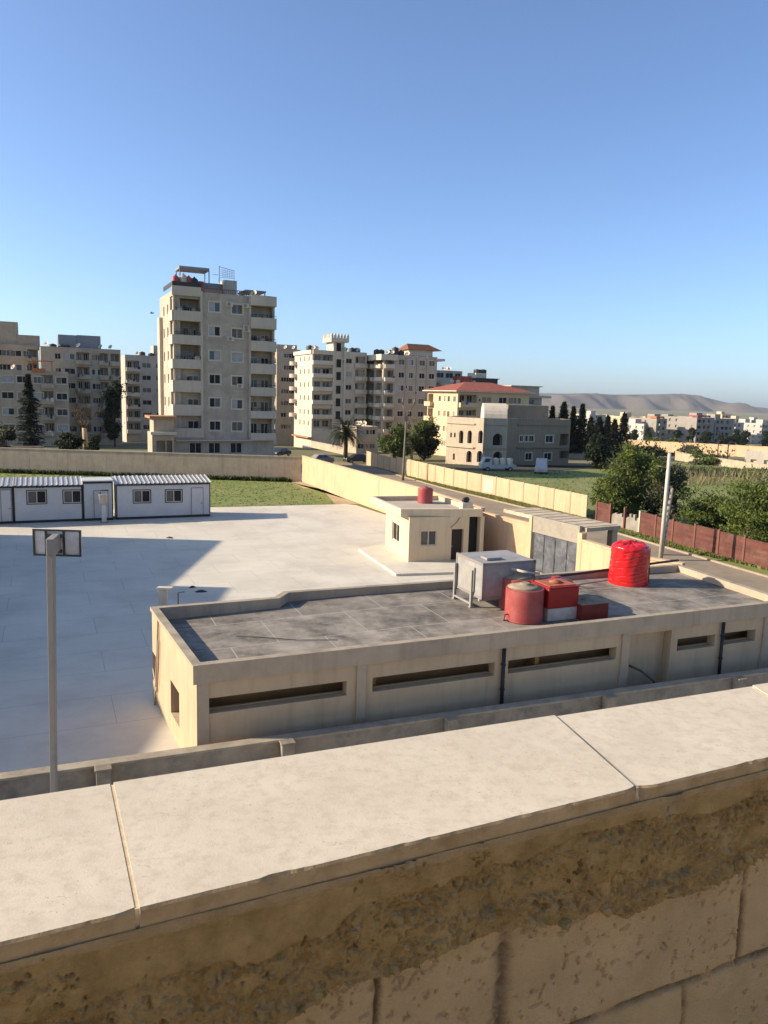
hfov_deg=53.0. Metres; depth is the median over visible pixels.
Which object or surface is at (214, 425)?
window
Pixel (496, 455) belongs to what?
window
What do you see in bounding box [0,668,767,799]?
wall
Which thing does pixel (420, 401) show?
window
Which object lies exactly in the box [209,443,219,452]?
window
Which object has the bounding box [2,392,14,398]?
window
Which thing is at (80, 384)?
window
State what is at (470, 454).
window
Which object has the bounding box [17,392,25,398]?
window
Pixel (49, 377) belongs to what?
window
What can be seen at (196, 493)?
door
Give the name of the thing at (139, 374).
white block
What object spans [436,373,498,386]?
terraced house
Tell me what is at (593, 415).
apartment block
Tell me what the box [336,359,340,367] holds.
window
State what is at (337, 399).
window
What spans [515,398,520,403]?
window
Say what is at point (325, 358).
window
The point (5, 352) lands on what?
window
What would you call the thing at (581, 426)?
conifer
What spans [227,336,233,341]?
air conditioner
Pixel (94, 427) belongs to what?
window
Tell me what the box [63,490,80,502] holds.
window
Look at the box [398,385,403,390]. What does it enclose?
window
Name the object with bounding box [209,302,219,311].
window
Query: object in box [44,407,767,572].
ground
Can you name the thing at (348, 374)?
window
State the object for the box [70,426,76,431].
window
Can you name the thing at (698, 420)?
window panes
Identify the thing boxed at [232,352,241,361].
window
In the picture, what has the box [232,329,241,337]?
window
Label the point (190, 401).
window
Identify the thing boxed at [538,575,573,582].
water tank
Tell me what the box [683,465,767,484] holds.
dry reeds
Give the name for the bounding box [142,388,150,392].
window
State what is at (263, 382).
window
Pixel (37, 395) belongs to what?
window
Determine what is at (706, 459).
hedge
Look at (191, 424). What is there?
window
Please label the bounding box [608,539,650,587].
wrapped tank
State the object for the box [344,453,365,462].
parked car
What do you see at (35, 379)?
window
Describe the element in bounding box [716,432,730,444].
tree
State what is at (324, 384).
window
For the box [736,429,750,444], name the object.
tree
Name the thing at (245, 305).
air conditioner
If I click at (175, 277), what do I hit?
water tank
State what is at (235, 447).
window
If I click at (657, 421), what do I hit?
apartment block
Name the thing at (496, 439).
window
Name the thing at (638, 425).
apartment block
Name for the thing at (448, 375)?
window
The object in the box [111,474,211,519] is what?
portable cabin
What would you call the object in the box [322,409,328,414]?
window
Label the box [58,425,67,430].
window
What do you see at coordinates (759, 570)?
verge
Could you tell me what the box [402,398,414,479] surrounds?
street lamp
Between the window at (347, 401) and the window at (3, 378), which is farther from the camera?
the window at (347, 401)
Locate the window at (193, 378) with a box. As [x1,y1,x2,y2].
[187,375,198,380]
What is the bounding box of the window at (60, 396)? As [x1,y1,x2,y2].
[57,393,66,399]
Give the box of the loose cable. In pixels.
[236,635,294,639]
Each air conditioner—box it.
[226,302,232,306]
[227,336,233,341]
[242,303,248,307]
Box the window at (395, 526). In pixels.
[393,522,399,542]
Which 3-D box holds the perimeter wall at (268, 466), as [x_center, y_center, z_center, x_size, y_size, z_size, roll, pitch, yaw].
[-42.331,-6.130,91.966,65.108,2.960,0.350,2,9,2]
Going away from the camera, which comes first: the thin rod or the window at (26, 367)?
the thin rod
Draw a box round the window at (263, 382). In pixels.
[261,380,267,387]
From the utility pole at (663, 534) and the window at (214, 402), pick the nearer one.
the utility pole at (663, 534)
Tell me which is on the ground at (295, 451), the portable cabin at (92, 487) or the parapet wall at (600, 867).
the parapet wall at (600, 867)
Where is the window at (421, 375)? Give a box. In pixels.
[419,373,424,378]
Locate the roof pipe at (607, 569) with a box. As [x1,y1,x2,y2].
[559,559,678,576]
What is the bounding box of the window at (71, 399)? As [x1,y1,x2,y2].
[69,397,75,402]
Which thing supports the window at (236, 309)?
in the apartment tower
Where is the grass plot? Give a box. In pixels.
[0,473,334,508]
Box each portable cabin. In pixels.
[0,477,14,523]
[11,476,83,522]
[81,477,112,520]
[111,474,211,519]
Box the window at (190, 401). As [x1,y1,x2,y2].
[188,399,198,404]
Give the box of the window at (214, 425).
[210,421,219,429]
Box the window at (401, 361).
[399,359,403,364]
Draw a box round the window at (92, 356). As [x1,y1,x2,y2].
[91,355,99,360]
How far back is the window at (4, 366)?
171.78 m
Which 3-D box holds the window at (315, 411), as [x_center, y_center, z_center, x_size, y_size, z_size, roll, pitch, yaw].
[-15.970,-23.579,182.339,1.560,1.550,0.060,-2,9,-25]
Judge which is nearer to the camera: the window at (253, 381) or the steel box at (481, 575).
the steel box at (481, 575)
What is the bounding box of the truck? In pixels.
[479,457,516,470]
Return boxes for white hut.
[745,449,767,463]
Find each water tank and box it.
[172,274,178,280]
[179,273,186,281]
[392,347,398,354]
[417,486,432,503]
[499,572,534,610]
[503,581,544,624]
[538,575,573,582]
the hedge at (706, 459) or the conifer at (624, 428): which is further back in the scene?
the conifer at (624, 428)
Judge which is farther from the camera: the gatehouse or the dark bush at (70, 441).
the dark bush at (70, 441)
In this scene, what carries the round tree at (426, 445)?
on the ground at (295, 451)
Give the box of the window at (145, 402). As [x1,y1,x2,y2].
[143,400,150,404]
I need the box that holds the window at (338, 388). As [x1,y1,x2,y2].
[336,386,340,393]
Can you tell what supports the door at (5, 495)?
in the portable cabin at (6, 503)
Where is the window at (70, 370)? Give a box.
[65,368,74,373]
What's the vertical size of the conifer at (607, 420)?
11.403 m
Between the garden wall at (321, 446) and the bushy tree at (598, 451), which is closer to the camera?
the bushy tree at (598, 451)
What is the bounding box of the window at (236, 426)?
[232,422,241,430]
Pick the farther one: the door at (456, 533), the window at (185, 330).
the window at (185, 330)
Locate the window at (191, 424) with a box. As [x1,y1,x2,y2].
[188,421,198,427]
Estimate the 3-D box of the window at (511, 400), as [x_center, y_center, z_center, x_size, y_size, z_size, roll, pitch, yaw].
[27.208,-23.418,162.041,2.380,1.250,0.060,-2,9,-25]
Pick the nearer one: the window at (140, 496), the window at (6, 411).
the window at (140, 496)
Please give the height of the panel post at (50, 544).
7.204 m
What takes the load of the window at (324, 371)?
in the castle block at (329, 386)
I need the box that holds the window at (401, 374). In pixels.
[398,372,403,377]
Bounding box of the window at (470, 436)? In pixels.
[469,431,471,442]
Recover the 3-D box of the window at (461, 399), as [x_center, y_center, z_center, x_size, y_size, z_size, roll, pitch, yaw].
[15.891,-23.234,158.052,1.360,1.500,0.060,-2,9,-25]
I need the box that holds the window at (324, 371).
[322,369,328,373]
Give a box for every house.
[340,424,377,453]
[359,495,484,575]
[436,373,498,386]
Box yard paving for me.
[0,504,536,772]
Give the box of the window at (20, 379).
[17,376,25,382]
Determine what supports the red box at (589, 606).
on the utility building
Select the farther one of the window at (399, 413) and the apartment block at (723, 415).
the apartment block at (723, 415)
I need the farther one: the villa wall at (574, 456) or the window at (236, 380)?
the villa wall at (574, 456)
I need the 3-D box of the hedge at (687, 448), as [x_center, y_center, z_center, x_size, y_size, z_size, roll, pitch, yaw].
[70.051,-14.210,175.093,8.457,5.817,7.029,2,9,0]
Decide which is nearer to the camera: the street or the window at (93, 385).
the street
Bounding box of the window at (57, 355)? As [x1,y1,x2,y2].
[55,353,60,358]
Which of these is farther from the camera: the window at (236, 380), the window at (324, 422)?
the window at (324, 422)
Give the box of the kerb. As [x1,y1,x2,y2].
[301,460,767,577]
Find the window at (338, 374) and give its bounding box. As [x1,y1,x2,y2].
[336,372,340,379]
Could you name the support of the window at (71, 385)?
in the curved block at (89, 366)
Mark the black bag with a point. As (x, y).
(465, 499)
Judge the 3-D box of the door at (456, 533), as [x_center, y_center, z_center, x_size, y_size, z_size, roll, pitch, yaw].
[4.535,2.024,48.742,0.762,1.979,0.085,-1,9,-15]
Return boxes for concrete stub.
[459,502,472,508]
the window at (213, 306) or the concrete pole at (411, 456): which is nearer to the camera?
the window at (213, 306)
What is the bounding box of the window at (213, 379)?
[209,374,219,383]
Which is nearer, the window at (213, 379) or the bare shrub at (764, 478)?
the bare shrub at (764, 478)
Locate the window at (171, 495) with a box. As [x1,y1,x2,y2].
[166,490,181,501]
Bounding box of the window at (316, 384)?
[314,382,319,386]
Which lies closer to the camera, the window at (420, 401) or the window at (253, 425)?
the window at (253, 425)
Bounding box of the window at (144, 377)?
[142,375,150,379]
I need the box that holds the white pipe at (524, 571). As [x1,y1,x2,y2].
[511,568,539,574]
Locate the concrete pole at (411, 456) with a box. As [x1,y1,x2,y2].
[410,432,416,459]
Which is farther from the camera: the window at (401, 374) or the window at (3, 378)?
the window at (401, 374)
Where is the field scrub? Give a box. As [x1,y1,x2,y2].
[673,464,767,477]
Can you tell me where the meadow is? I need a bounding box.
[605,462,741,468]
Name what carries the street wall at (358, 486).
on the ground at (295, 451)
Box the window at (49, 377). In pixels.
[48,376,51,383]
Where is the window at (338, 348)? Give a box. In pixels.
[336,343,340,350]
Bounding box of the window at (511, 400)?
[509,398,515,403]
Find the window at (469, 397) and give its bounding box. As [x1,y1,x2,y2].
[466,395,471,402]
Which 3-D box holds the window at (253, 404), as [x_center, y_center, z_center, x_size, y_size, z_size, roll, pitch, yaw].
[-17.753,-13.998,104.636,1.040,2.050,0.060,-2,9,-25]
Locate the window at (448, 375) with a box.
[446,373,452,377]
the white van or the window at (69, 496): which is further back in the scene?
the white van
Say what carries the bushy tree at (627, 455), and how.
on the field
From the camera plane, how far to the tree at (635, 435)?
377.29 m
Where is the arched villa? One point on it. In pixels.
(524, 434)
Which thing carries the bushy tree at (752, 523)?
on the scrubland
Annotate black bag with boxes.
[462,497,469,501]
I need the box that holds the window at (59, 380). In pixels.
[56,377,66,383]
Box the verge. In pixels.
[375,468,767,574]
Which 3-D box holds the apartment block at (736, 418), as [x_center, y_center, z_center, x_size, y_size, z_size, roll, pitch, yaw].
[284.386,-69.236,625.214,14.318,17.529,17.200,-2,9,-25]
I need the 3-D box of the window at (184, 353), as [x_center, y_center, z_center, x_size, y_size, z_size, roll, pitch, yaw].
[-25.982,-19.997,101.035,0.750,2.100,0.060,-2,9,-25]
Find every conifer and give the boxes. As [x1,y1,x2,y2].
[14,373,46,445]
[548,405,555,417]
[556,401,577,453]
[569,406,578,452]
[571,403,590,453]
[581,417,594,453]
[585,416,611,454]
[602,415,611,443]
[604,418,619,456]
[608,412,632,456]
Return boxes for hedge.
[639,424,683,455]
[673,436,706,456]
[686,441,737,464]
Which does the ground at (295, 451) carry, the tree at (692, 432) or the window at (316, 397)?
the tree at (692, 432)
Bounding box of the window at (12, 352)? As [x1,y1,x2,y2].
[10,350,21,355]
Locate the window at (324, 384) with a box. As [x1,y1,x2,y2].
[322,382,328,386]
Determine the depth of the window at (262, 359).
104.29 m
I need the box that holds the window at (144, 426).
[143,425,149,429]
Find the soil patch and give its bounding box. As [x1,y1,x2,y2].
[291,482,357,503]
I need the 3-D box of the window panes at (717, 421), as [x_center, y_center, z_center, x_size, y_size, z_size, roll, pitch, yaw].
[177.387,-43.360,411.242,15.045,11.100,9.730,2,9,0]
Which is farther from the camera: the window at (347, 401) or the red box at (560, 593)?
the window at (347, 401)
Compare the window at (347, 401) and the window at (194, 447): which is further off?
the window at (347, 401)
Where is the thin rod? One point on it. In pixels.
(178, 596)
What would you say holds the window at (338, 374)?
in the castle block at (329, 386)
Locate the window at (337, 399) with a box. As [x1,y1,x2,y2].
[336,398,339,405]
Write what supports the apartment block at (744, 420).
on the ground at (295, 451)
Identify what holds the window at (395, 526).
in the guard house at (436, 535)
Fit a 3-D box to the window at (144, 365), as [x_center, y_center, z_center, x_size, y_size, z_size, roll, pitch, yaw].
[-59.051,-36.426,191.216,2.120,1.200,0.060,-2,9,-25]
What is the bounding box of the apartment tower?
[157,265,276,455]
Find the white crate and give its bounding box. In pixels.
[543,606,576,620]
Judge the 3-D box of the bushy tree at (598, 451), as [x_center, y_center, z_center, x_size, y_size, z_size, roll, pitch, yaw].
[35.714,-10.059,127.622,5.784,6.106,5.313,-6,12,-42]
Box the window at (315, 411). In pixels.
[313,409,319,414]
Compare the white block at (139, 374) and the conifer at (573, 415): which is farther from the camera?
the white block at (139, 374)
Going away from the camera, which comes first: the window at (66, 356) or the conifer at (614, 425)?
the window at (66, 356)
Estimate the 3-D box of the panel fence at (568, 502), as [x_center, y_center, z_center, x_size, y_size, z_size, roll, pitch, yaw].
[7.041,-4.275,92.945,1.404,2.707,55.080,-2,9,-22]
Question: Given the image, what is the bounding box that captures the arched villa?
[445,403,570,465]
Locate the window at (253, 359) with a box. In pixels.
[251,357,256,362]
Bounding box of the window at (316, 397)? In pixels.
[314,395,319,399]
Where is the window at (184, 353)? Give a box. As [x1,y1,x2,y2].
[183,351,188,358]
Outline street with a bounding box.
[301,463,767,592]
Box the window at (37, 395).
[34,393,41,398]
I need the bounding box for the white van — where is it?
[534,458,547,473]
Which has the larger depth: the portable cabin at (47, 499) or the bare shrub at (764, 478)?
the bare shrub at (764, 478)
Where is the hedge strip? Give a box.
[0,468,292,481]
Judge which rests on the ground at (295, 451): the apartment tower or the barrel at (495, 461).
the apartment tower
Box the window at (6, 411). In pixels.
[1,408,15,414]
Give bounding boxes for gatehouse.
[145,415,176,452]
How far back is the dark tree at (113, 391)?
157.92 m
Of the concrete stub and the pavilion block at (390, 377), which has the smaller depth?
the concrete stub
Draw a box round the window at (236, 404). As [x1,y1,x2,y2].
[232,399,241,408]
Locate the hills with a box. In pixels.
[539,393,767,412]
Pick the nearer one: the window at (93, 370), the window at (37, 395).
the window at (37, 395)
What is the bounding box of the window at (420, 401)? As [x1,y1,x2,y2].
[418,399,423,403]
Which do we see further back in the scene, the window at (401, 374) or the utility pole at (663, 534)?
the window at (401, 374)
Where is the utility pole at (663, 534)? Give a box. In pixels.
[658,453,671,557]
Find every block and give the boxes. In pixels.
[0,321,39,370]
[0,360,69,445]
[39,334,122,444]
[121,345,158,442]
[274,344,299,444]
[289,333,367,448]
[365,344,444,450]
[422,382,535,455]
[436,370,461,383]
[503,385,551,405]
[576,411,605,430]
[609,412,638,430]
[627,419,645,439]
[629,414,666,440]
[662,413,714,442]
[707,411,731,417]
[708,414,733,443]
[727,418,743,443]
[731,416,738,421]
[739,419,749,429]
[744,419,767,443]
[749,417,767,422]
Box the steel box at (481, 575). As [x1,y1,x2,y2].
[452,550,535,607]
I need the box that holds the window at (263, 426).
[260,423,267,432]
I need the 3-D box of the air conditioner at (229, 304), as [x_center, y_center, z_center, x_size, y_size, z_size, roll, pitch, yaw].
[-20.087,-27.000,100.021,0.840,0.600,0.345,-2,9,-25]
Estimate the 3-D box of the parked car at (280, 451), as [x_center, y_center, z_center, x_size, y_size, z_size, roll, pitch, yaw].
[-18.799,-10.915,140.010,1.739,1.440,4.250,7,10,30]
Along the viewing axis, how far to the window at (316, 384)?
181.39 m
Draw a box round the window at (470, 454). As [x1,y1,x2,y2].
[468,451,471,461]
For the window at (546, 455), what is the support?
in the arched villa
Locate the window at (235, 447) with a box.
[231,443,241,452]
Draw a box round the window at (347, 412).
[345,410,350,414]
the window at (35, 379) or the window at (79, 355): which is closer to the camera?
the window at (35, 379)
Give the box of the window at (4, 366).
[2,364,11,369]
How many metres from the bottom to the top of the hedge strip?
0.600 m
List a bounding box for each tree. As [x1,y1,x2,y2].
[69,406,100,449]
[98,376,133,446]
[326,415,362,460]
[376,419,415,457]
[404,415,442,459]
[589,468,640,516]
[592,444,680,516]
[608,437,652,504]
[629,429,638,439]
[638,454,695,522]
[644,427,653,439]
[670,429,683,440]
[673,484,740,533]
[685,425,696,441]
[698,427,715,443]
[711,459,767,542]
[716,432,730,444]
[729,428,740,444]
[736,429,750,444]
[760,431,767,445]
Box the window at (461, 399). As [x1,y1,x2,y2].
[459,395,463,402]
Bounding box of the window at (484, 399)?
[482,397,490,402]
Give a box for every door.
[0,489,11,521]
[93,490,108,517]
[191,487,203,514]
[451,529,461,558]
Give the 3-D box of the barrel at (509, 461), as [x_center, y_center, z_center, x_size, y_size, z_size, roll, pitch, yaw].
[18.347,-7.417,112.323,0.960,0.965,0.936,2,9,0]
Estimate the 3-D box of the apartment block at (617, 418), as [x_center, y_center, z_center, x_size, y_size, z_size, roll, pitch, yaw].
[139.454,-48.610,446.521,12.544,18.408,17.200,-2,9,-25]
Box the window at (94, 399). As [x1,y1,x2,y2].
[93,398,100,403]
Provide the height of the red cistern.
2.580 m
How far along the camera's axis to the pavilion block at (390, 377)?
183.90 m
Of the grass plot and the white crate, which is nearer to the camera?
the white crate
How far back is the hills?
4908.16 m
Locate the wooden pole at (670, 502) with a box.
[658,488,673,554]
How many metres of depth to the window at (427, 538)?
47.99 m
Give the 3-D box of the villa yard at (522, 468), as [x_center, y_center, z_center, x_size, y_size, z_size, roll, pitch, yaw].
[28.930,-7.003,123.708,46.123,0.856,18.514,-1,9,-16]
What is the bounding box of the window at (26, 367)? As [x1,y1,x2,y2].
[23,365,29,370]
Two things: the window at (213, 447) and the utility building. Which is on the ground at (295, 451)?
the utility building
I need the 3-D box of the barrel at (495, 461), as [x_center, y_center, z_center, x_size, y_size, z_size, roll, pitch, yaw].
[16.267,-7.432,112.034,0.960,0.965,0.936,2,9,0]
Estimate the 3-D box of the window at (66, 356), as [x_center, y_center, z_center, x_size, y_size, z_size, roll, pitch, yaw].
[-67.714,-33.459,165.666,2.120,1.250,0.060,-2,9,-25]
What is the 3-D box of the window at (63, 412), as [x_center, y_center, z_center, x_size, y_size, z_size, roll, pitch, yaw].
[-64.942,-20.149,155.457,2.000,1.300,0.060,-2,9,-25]
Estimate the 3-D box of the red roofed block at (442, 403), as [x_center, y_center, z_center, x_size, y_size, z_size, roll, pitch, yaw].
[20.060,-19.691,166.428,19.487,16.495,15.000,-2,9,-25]
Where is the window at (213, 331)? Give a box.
[209,326,219,335]
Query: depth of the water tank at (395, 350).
183.79 m
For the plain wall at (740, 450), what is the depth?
188.03 m
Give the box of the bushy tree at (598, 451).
[580,433,614,468]
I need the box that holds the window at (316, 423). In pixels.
[313,420,319,426]
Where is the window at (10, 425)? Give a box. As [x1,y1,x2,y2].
[2,424,15,427]
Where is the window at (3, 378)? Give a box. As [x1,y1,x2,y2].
[0,375,13,381]
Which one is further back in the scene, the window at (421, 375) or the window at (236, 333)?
the window at (421, 375)
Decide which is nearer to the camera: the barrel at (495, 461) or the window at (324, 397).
the barrel at (495, 461)
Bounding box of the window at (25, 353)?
[23,351,29,356]
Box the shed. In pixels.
[504,507,620,572]
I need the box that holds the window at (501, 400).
[499,397,506,403]
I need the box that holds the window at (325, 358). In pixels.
[323,356,328,360]
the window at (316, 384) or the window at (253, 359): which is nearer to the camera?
the window at (253, 359)
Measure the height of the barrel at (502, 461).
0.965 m
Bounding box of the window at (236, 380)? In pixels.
[232,376,241,384]
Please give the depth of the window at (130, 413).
192.41 m
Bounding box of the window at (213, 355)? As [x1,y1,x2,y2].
[209,350,219,359]
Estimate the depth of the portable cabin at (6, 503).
57.62 m
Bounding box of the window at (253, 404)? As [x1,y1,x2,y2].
[251,401,256,410]
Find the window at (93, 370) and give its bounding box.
[92,369,99,374]
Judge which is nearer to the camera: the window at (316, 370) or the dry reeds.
the dry reeds
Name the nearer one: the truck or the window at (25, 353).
the truck
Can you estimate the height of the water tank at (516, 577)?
1.300 m
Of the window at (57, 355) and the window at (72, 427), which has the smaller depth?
the window at (57, 355)
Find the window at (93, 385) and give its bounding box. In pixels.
[92,384,100,388]
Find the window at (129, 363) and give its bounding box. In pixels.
[127,361,131,366]
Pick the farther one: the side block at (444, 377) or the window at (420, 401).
the side block at (444, 377)
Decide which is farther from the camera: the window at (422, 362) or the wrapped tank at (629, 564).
the window at (422, 362)
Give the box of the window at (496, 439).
[493,434,499,444]
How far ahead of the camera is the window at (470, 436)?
126.29 m
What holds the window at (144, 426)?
in the white block at (139, 374)
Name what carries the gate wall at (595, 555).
on the ground at (295, 451)
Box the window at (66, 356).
[64,353,74,359]
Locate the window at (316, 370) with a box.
[314,368,319,372]
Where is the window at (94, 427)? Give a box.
[93,426,101,431]
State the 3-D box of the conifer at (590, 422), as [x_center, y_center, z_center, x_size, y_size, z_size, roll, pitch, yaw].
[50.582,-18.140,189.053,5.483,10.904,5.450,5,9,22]
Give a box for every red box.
[530,578,579,608]
[576,594,609,620]
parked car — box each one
[274,448,290,455]
[311,454,333,461]
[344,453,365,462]
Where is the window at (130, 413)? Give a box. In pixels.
[128,411,132,416]
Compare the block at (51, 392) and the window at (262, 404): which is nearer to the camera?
the window at (262, 404)
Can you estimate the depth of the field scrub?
117.70 m
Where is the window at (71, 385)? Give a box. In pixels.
[69,383,75,388]
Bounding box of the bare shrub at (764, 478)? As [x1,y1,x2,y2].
[743,474,767,508]
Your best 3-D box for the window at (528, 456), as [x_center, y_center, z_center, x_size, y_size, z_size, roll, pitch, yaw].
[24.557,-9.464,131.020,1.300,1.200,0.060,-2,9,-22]
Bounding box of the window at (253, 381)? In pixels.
[251,379,256,386]
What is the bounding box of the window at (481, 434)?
[480,431,482,442]
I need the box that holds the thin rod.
[177,591,184,604]
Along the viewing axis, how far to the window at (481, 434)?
124.61 m
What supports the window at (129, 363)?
in the white block at (139, 374)
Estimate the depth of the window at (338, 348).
181.57 m
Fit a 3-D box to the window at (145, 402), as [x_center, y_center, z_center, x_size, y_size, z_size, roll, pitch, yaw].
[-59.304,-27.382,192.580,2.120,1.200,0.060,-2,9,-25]
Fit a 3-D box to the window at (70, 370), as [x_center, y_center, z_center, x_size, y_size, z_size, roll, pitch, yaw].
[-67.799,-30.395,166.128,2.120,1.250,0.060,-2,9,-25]
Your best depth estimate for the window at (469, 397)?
158.83 m
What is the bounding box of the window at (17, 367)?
[10,364,21,369]
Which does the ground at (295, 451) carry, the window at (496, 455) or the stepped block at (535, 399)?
the stepped block at (535, 399)
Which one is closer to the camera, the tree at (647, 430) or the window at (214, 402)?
the window at (214, 402)
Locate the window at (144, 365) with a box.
[142,363,150,367]
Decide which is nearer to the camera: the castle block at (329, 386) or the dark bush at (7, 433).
the dark bush at (7, 433)
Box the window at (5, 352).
[1,350,9,355]
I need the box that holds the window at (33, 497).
[27,490,45,503]
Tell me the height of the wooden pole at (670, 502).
4.685 m
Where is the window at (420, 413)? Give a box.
[418,411,422,416]
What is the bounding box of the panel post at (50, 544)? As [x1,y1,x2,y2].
[32,528,81,792]
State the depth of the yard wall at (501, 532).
49.28 m
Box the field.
[460,469,761,520]
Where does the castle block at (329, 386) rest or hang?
on the ground at (295, 451)
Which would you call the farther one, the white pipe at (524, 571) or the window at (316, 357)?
the window at (316, 357)
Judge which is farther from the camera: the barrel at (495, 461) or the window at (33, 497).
the barrel at (495, 461)
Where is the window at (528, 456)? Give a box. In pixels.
[525,453,531,459]
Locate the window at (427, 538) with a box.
[420,530,436,545]
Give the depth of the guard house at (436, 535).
48.27 m
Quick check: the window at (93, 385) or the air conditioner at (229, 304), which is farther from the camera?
the window at (93, 385)
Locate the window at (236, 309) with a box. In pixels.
[232,304,241,313]
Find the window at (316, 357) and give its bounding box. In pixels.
[314,355,320,359]
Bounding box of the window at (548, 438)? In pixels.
[546,435,552,441]
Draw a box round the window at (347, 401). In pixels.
[345,399,350,403]
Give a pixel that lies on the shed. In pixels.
(554, 543)
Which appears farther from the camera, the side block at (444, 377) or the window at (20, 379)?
the side block at (444, 377)
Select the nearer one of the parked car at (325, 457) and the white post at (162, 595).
the white post at (162, 595)
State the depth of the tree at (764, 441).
387.85 m
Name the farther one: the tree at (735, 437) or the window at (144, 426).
the tree at (735, 437)
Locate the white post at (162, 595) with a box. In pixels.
[157,586,173,605]
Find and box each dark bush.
[0,421,17,447]
[49,428,85,449]
[83,433,101,449]
[614,431,674,466]
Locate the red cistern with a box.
[198,281,203,291]
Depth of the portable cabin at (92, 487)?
60.10 m
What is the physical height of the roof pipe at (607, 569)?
0.122 m
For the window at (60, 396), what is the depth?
155.00 m
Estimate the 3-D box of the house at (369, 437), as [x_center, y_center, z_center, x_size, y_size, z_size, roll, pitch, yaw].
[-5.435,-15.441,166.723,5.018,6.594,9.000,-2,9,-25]
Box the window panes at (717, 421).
[715,421,729,441]
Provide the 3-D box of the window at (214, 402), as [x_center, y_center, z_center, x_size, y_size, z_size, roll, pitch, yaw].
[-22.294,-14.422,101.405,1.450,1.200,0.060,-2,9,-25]
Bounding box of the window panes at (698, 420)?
[696,420,708,440]
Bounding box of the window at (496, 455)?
[493,452,498,457]
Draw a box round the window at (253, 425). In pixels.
[251,423,256,432]
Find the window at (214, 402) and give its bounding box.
[210,398,219,406]
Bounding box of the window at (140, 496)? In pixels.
[133,490,149,502]
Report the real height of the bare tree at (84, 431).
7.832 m
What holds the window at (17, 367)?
in the tall left block at (19, 352)
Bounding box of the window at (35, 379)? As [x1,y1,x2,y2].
[33,376,40,382]
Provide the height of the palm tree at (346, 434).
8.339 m
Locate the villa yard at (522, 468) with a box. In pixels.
[432,464,607,471]
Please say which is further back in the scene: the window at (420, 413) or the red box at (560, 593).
the window at (420, 413)
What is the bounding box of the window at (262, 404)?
[260,402,267,410]
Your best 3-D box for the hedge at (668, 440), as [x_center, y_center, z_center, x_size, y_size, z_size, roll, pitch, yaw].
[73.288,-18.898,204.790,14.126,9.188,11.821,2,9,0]
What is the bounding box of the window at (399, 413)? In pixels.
[397,411,402,416]
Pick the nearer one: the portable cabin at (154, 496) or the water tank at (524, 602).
the water tank at (524, 602)
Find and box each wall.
[0,447,300,481]
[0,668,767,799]
[0,683,767,1023]
[11,446,43,448]
[302,455,484,512]
[311,441,343,453]
[483,511,529,556]
[569,453,584,458]
[579,539,684,570]
[628,440,767,456]
[675,452,767,469]
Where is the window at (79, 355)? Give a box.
[77,353,81,359]
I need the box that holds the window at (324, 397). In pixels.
[322,395,328,399]
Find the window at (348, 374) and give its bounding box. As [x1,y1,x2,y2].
[346,372,351,376]
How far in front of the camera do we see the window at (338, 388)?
182.72 m
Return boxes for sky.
[0,0,767,407]
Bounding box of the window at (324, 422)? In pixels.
[322,420,327,426]
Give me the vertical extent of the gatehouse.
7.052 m
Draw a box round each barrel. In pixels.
[492,458,498,464]
[499,458,505,464]
[506,458,512,464]
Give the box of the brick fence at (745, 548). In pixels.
[595,500,767,569]
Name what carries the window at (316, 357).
in the castle block at (329, 386)
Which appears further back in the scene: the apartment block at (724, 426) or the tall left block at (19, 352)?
the apartment block at (724, 426)
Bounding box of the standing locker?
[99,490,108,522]
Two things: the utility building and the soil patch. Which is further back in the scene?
the soil patch
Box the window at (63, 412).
[57,409,67,415]
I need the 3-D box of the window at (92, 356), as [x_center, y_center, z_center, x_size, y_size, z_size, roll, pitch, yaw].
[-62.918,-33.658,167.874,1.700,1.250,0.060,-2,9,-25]
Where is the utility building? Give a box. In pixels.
[150,564,767,747]
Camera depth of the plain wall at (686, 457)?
143.73 m
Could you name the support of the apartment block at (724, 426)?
on the ground at (295, 451)
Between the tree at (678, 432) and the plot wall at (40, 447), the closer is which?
the plot wall at (40, 447)
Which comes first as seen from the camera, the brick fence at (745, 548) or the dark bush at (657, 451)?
the brick fence at (745, 548)
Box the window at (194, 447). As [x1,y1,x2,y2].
[189,443,200,452]
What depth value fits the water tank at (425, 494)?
52.26 m
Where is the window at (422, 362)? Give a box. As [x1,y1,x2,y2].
[420,360,424,365]
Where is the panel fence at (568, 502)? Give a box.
[366,451,587,516]
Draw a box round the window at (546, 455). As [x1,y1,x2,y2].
[544,453,550,459]
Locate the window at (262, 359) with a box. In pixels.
[261,358,267,363]
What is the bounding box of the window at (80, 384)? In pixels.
[78,382,82,387]
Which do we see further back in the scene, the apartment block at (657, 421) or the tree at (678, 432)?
the apartment block at (657, 421)
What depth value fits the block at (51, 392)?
153.31 m
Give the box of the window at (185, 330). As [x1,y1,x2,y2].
[183,327,188,334]
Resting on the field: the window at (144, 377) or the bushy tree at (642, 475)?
the bushy tree at (642, 475)
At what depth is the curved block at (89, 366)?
168.22 m

